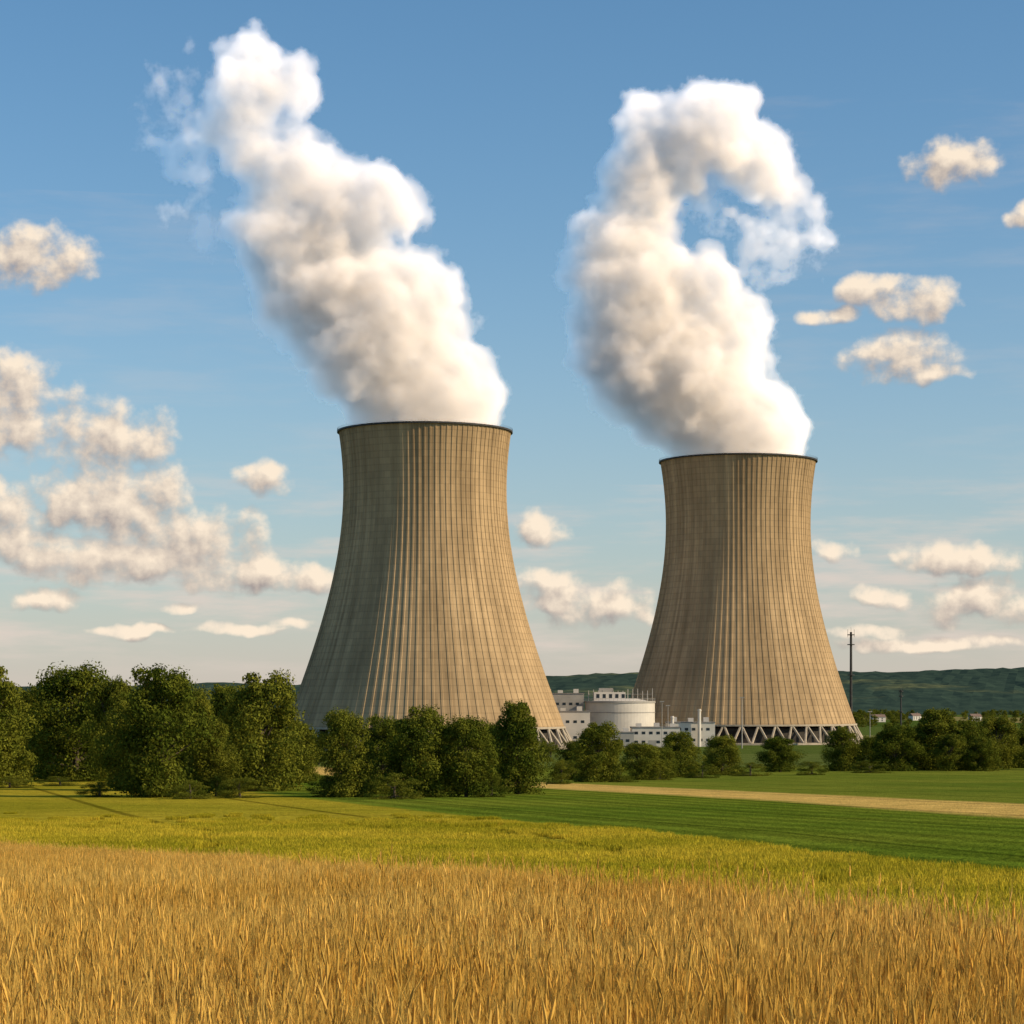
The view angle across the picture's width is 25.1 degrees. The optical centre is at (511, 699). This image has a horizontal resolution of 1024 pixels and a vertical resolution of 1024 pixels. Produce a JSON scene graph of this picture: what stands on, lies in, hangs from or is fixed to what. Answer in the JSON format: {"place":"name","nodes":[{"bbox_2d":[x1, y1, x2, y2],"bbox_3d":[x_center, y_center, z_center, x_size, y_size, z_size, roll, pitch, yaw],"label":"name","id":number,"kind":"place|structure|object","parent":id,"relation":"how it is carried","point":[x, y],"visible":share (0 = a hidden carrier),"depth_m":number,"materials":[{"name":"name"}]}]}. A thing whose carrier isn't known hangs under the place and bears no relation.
{"place":"outdoors","nodes":[
{"label":"outdoors","id":0,"kind":"place"},
{"bbox_2d":[0,836,1023,1023],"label":"wheat field","id":1,"kind":"structure","parent":0,"point":[88,935],"depth_m":11.63,"materials":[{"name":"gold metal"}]},
{"bbox_2d":[0,715,1023,882],"bbox_3d":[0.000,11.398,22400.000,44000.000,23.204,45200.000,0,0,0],"label":"ground","id":2,"kind":"structure","parent":0,"point":[962,816],"depth_m":227.31,"materials":[{"name":"green plant"}]},
{"bbox_2d":[0,776,36,787],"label":"bush","id":3,"kind":"object","parent":2,"relation":"on","point":[8,778],"visible":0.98,"depth_m":351.98,"materials":[{"name":"green plant"}]},
{"bbox_2d":[0,666,42,784],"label":"deciduous tree","id":4,"kind":"object","parent":2,"relation":"on","point":[11,741],"visible":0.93,"depth_m":385.92,"materials":[{"name":"green plant"}]},
{"bbox_2d":[8,685,71,777],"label":"deciduous tree","id":5,"kind":"object","parent":2,"relation":"on","point":[24,693],"visible":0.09,"depth_m":490.71,"materials":[{"name":"green plant"}]},
{"bbox_2d":[36,776,81,785],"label":"bush","id":6,"kind":"object","parent":2,"relation":"on","point":[53,779],"visible":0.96,"depth_m":375.09,"materials":[{"name":"green plant"}]},
{"bbox_2d":[19,660,113,780],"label":"deciduous tree","id":7,"kind":"object","parent":2,"relation":"on","point":[47,744],"visible":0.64,"depth_m":441.42,"materials":[{"name":"green plant"}]},
{"bbox_2d":[73,781,122,796],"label":"bush","id":8,"kind":"object","parent":2,"relation":"on","point":[96,792],"visible":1,"depth_m":277.35,"materials":[{"name":"green plant"}]},
{"bbox_2d":[76,674,144,781],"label":"deciduous tree","id":9,"kind":"object","parent":2,"relation":"on","point":[107,694],"visible":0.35,"depth_m":428.92,"materials":[{"name":"green plant"}]},
{"bbox_2d":[88,698,150,789],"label":"deciduous tree","id":10,"kind":"object","parent":2,"relation":"on","point":[101,762],"visible":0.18,"depth_m":330.39,"materials":[{"name":"green plant"}]},
{"bbox_2d":[98,663,227,797],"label":"deciduous tree","id":11,"kind":"object","parent":2,"relation":"on","point":[155,713],"visible":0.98,"depth_m":275.43,"materials":[{"name":"green plant"}]},
{"bbox_2d":[163,780,212,798],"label":"bush","id":12,"kind":"object","parent":2,"relation":"on","point":[190,783],"visible":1,"depth_m":265.30,"materials":[{"name":"green plant"}]},
{"bbox_2d":[164,684,220,788],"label":"deciduous tree","id":13,"kind":"object","parent":2,"relation":"on","point":[204,701],"visible":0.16,"depth_m":330.41,"materials":[{"name":"green plant"}]},
{"bbox_2d":[189,718,245,795],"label":"deciduous tree","id":14,"kind":"object","parent":2,"relation":"on","point":[215,768],"visible":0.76,"depth_m":282.99,"materials":[{"name":"green plant"}]},
{"bbox_2d":[207,681,247,769],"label":"deciduous tree","id":15,"kind":"object","parent":2,"relation":"on","point":[218,692],"visible":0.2,"depth_m":373.16,"materials":[{"name":"green plant"}]},
{"bbox_2d":[213,777,269,797],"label":"bush","id":16,"kind":"object","parent":2,"relation":"on","point":[238,784],"visible":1,"depth_m":270.99,"materials":[{"name":"green plant"}]},
{"bbox_2d":[216,669,311,791],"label":"deciduous tree","id":17,"kind":"object","parent":2,"relation":"on","point":[267,750],"visible":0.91,"depth_m":320.20,"materials":[{"name":"green plant"}]},
{"bbox_2d":[280,720,323,782],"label":"deciduous tree","id":18,"kind":"object","parent":2,"relation":"on","point":[309,744],"visible":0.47,"depth_m":413.88,"materials":[{"name":"green plant"}]},
{"bbox_2d":[305,776,339,797],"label":"bush","id":19,"kind":"object","parent":2,"relation":"on","point":[329,783],"visible":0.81,"depth_m":277.03,"materials":[{"name":"green plant"}]},
{"bbox_2d":[310,706,381,797],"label":"deciduous tree","id":20,"kind":"object","parent":2,"relation":"on","point":[342,734],"visible":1,"depth_m":276.04,"materials":[{"name":"green plant"}]},
{"bbox_2d":[357,713,408,793],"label":"deciduous tree","id":21,"kind":"object","parent":2,"relation":"on","point":[385,731],"visible":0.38,"depth_m":297.02,"materials":[{"name":"green plant"}]},
{"bbox_2d":[363,772,426,798],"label":"bush","id":22,"kind":"object","parent":2,"relation":"on","point":[398,794],"visible":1,"depth_m":264.78,"materials":[{"name":"green plant"}]},
{"bbox_2d":[378,704,460,797],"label":"deciduous tree","id":23,"kind":"object","parent":2,"relation":"on","point":[417,763],"visible":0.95,"depth_m":275.87,"materials":[{"name":"green plant"}]},
{"bbox_2d":[293,419,572,749],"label":"cooling tower","id":24,"kind":"structure","parent":2,"relation":"on","point":[424,605],"depth_m":1056.59,"materials":[{"name":"concrete"}]},
{"bbox_2d":[427,723,469,791],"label":"deciduous tree","id":25,"kind":"object","parent":2,"relation":"on","point":[450,756],"visible":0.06,"depth_m":312.40,"materials":[{"name":"green plant"}]},
{"bbox_2d":[433,714,501,796],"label":"deciduous tree","id":26,"kind":"object","parent":2,"relation":"on","point":[468,731],"visible":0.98,"depth_m":276.38,"materials":[{"name":"green plant"}]},
{"bbox_2d":[475,722,509,788],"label":"deciduous tree","id":27,"kind":"object","parent":2,"relation":"on","point":[491,729],"visible":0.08,"depth_m":331.07,"materials":[{"name":"green plant"}]},
{"bbox_2d":[478,772,510,796],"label":"bush","id":28,"kind":"object","parent":2,"relation":"on","point":[494,783],"visible":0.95,"depth_m":277.12,"materials":[{"name":"green plant"}]},
{"bbox_2d":[7,708,1023,766],"bbox_3d":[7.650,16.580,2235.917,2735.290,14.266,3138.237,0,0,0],"label":"distant trees","id":29,"kind":"object","parent":2,"relation":"on","point":[860,715],"visible":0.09,"depth_m":2098.43,"materials":[{"name":"green plant"}]},
{"bbox_2d":[486,700,552,793],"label":"deciduous tree","id":30,"kind":"object","parent":2,"relation":"on","point":[516,730],"visible":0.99,"depth_m":297.01,"materials":[{"name":"green plant"}]},
{"bbox_2d":[542,759,579,783],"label":"bush","id":31,"kind":"object","parent":2,"relation":"on","point":[555,774],"visible":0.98,"depth_m":400.80,"materials":[{"name":"green plant"}]},
{"bbox_2d":[540,694,583,729],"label":"walls","id":32,"kind":"structure","parent":2,"relation":"on","point":[567,699],"depth_m":1165.00,"materials":[{"name":"grey concrete"}]},
{"bbox_2d":[552,689,584,693],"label":"roof","id":33,"kind":"structure","parent":32,"relation":"on","point":[575,691],"depth_m":1177.00,"materials":[{"name":"concrete"}]},
{"bbox_2d":[553,740,591,779],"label":"deciduous tree","id":34,"kind":"object","parent":2,"relation":"on","point":[568,753],"visible":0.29,"depth_m":459.43,"materials":[{"name":"green plant"}]},
{"bbox_2d":[558,712,589,744],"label":"walls","id":35,"kind":"structure","parent":2,"relation":"on","point":[572,729],"depth_m":1120.00,"materials":[{"name":"white concrete"}]},
{"bbox_2d":[566,720,583,740],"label":"windows and doors","id":36,"kind":"structure","parent":35,"relation":"attached to","point":[574,721],"depth_m":1119.94,"materials":[{"name":"black glass"}]},
{"bbox_2d":[559,706,590,711],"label":"roof","id":37,"kind":"structure","parent":35,"relation":"on","point":[579,708],"depth_m":1126.60,"materials":[{"name":"concrete"}]},
{"bbox_2d":[570,721,628,781],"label":"deciduous tree","id":38,"kind":"object","parent":2,"relation":"on","point":[603,760],"visible":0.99,"depth_m":428.18,"materials":[{"name":"green plant"}]},
{"bbox_2d":[584,699,655,743],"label":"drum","id":39,"kind":"object","parent":2,"relation":"on","point":[622,714],"visible":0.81,"depth_m":1152.12,"materials":[{"name":"white metal"}]},
{"bbox_2d":[594,688,624,700],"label":"roof plant","id":40,"kind":"object","parent":39,"relation":"on","point":[607,693],"visible":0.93,"depth_m":1163.75,"materials":[{"name":"white concrete"}]},
{"bbox_2d":[584,688,654,700],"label":"railings and pipes","id":41,"kind":"object","parent":39,"relation":"on","point":[642,698],"visible":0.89,"depth_m":1164.58,"materials":[{"name":"grey metal"}]},
{"bbox_2d":[610,733,633,747],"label":"walls","id":42,"kind":"structure","parent":2,"relation":"on","point":[625,736],"depth_m":1080.00,"materials":[{"name":"white concrete"}]},
{"bbox_2d":[615,728,634,732],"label":"roof","id":43,"kind":"structure","parent":42,"relation":"on","point":[625,730],"depth_m":1084.20,"materials":[{"name":"concrete"}]},
{"bbox_2d":[606,765,640,781],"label":"bush","id":44,"kind":"object","parent":2,"relation":"on","point":[627,776],"visible":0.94,"depth_m":429.06,"materials":[{"name":"green plant"}]},
{"bbox_2d":[616,742,664,779],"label":"deciduous tree","id":45,"kind":"object","parent":2,"relation":"on","point":[644,762],"visible":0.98,"depth_m":458.52,"materials":[{"name":"green plant"}]},
{"bbox_2d":[630,728,679,747],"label":"walls","id":46,"kind":"structure","parent":2,"relation":"on","point":[640,737],"depth_m":1100.00,"materials":[{"name":"white concrete"}]},
{"bbox_2d":[635,732,674,745],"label":"windows and doors","id":47,"kind":"structure","parent":46,"relation":"attached to","point":[652,742],"depth_m":1099.94,"materials":[{"name":"grey glass"}]},
{"bbox_2d":[630,723,680,727],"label":"roof","id":48,"kind":"structure","parent":46,"relation":"on","point":[656,725],"depth_m":1104.80,"materials":[{"name":"concrete"}]},
{"bbox_2d":[645,762,676,779],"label":"bush","id":49,"kind":"object","parent":2,"relation":"on","point":[667,769],"visible":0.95,"depth_m":459.94,"materials":[{"name":"green plant"}]},
{"bbox_2d":[651,745,679,777],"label":"deciduous tree","id":50,"kind":"object","parent":2,"relation":"on","point":[665,755],"visible":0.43,"depth_m":491.78,"materials":[{"name":"green plant"}]},
{"bbox_2d":[660,730,706,776],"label":"deciduous tree","id":51,"kind":"object","parent":2,"relation":"on","point":[685,752],"visible":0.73,"depth_m":508.00,"materials":[{"name":"green plant"}]},
{"bbox_2d":[666,723,714,746],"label":"walls","id":52,"kind":"structure","parent":2,"relation":"on","point":[705,734],"depth_m":1125.00,"materials":[{"name":"white concrete"}]},
{"bbox_2d":[665,717,715,722],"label":"roof","id":53,"kind":"structure","parent":52,"relation":"on","point":[705,720],"depth_m":1130.40,"materials":[{"name":"concrete"}]},
{"bbox_2d":[680,728,709,741],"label":"windows and doors","id":54,"kind":"structure","parent":52,"relation":"attached to","point":[707,729],"depth_m":1124.94,"materials":[{"name":"grey glass"}]},
{"bbox_2d":[697,709,700,746],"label":"exhaust stack","id":55,"kind":"object","parent":2,"relation":"on","point":[699,727],"visible":0.83,"depth_m":1122.30,"materials":[{"name":"white metal"}]},
{"bbox_2d":[681,762,720,777],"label":"bush","id":56,"kind":"object","parent":2,"relation":"on","point":[705,767],"visible":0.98,"depth_m":492.94,"materials":[{"name":"green plant"}]},
{"bbox_2d":[700,734,743,774],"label":"deciduous tree","id":57,"kind":"object","parent":2,"relation":"on","point":[724,747],"visible":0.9,"depth_m":540.99,"materials":[{"name":"green plant"}]},
{"bbox_2d":[740,697,743,747],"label":"light mast","id":58,"kind":"object","parent":2,"relation":"on","point":[741,733],"visible":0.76,"depth_m":1079.91,"materials":[{"name":"grey metal"}]},
{"bbox_2d":[630,451,862,744],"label":"cooling tower","id":59,"kind":"structure","parent":2,"relation":"on","point":[738,614],"depth_m":1192.79,"materials":[{"name":"concrete"}]},
{"bbox_2d":[728,762,771,775],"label":"bush","id":60,"kind":"object","parent":2,"relation":"on","point":[757,767],"visible":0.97,"depth_m":525.78,"materials":[{"name":"green plant"}]},
{"bbox_2d":[754,736,805,771],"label":"deciduous tree","id":61,"kind":"object","parent":2,"relation":"on","point":[785,756],"visible":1,"depth_m":586.82,"materials":[{"name":"green plant"}]},
{"bbox_2d":[793,761,830,774],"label":"bush","id":62,"kind":"object","parent":2,"relation":"on","point":[811,766],"visible":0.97,"depth_m":541.05,"materials":[{"name":"green plant"}]},
{"bbox_2d":[820,726,864,770],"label":"deciduous tree","id":63,"kind":"object","parent":2,"relation":"on","point":[844,755],"visible":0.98,"depth_m":602.38,"materials":[{"name":"green plant"}]},
{"bbox_2d":[847,632,854,728],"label":"ventilation mast","id":64,"kind":"object","parent":2,"relation":"on","point":[850,634],"visible":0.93,"depth_m":1299.32,"materials":[{"name":"metal"}]},
{"bbox_2d":[856,735,885,769],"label":"deciduous tree","id":65,"kind":"object","parent":2,"relation":"on","point":[867,742],"visible":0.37,"depth_m":618.38,"materials":[{"name":"green plant"}]},
{"bbox_2d":[850,760,891,772],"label":"bush","id":66,"kind":"object","parent":2,"relation":"on","point":[866,765],"visible":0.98,"depth_m":573.13,"materials":[{"name":"green plant"}]},
{"bbox_2d":[870,717,885,721],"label":"walls","id":67,"kind":"structure","parent":2,"relation":"on","point":[880,719],"depth_m":2396.76,"materials":[{"name":"white paint"}]},
{"bbox_2d":[870,713,885,716],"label":"roof","id":68,"kind":"structure","parent":67,"relation":"on","point":[880,715],"depth_m":2398.76,"materials":[{"name":"tile"}]},
{"bbox_2d":[865,722,926,770],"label":"deciduous tree","id":69,"kind":"object","parent":2,"relation":"on","point":[887,744],"visible":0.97,"depth_m":602.19,"materials":[{"name":"green plant"}]},
{"bbox_2d":[899,690,902,725],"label":"lattice mast","id":70,"kind":"object","parent":2,"relation":"on","point":[900,696],"visible":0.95,"depth_m":1149.69,"materials":[{"name":"metal"}]},
{"bbox_2d":[909,716,920,719],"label":"walls","id":71,"kind":"structure","parent":2,"relation":"on","point":[912,717],"depth_m":2596.00,"materials":[{"name":"white paint"}]},
{"bbox_2d":[908,712,920,715],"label":"roof","id":72,"kind":"structure","parent":71,"relation":"on","point":[915,714],"depth_m":2598.07,"materials":[{"name":"tile"}]},
{"bbox_2d":[897,725,937,769],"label":"deciduous tree","id":73,"kind":"object","parent":2,"relation":"on","point":[921,735],"visible":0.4,"depth_m":616.86,"materials":[{"name":"green plant"}]},
{"bbox_2d":[914,707,966,769],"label":"deciduous tree","id":74,"kind":"object","parent":2,"relation":"on","point":[934,723],"visible":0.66,"depth_m":617.08,"materials":[{"name":"green plant"}]},
{"bbox_2d":[927,733,974,770],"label":"deciduous tree","id":75,"kind":"object","parent":2,"relation":"on","point":[949,757],"visible":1,"depth_m":603.21,"materials":[{"name":"green plant"}]},
{"bbox_2d":[954,719,990,769],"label":"deciduous tree","id":76,"kind":"object","parent":2,"relation":"on","point":[968,726],"visible":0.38,"depth_m":617.84,"materials":[{"name":"green plant"}]},
{"bbox_2d":[962,736,1002,770],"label":"deciduous tree","id":77,"kind":"object","parent":2,"relation":"on","point":[981,761],"visible":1,"depth_m":602.63,"materials":[{"name":"green plant"}]},
{"bbox_2d":[974,714,1023,768],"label":"deciduous tree","id":78,"kind":"object","parent":2,"relation":"on","point":[994,726],"visible":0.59,"depth_m":634.61,"materials":[{"name":"green plant"}]},
{"bbox_2d":[1003,728,1023,767],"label":"deciduous tree","id":79,"kind":"object","parent":2,"relation":"on","point":[1020,756],"visible":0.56,"depth_m":651.04,"materials":[{"name":"green plant"}]},
{"bbox_2d":[0,811,1023,949],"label":"green barley field","id":80,"kind":"structure","parent":0,"point":[455,837],"depth_m":103.36,"materials":[{"name":"green plant"}]},
{"bbox_2d":[0,0,1023,686],"label":"sky","id":81,"kind":"structure","parent":0,"point":[620,237],"materials":[{"name":"blue"}]},
{"bbox_2d":[16,667,1023,714],"bbox_3d":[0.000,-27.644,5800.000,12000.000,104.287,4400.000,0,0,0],"label":"hills","id":82,"kind":"structure","parent":0,"point":[971,691],"depth_m":4057.15,"materials":[{"name":"green plant"}]},
{"bbox_2d":[968,713,981,716],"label":"roof","id":83,"kind":"structure","parent":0,"point":[976,715],"depth_m":2497.82,"materials":[{"name":"tile"}]}
]}

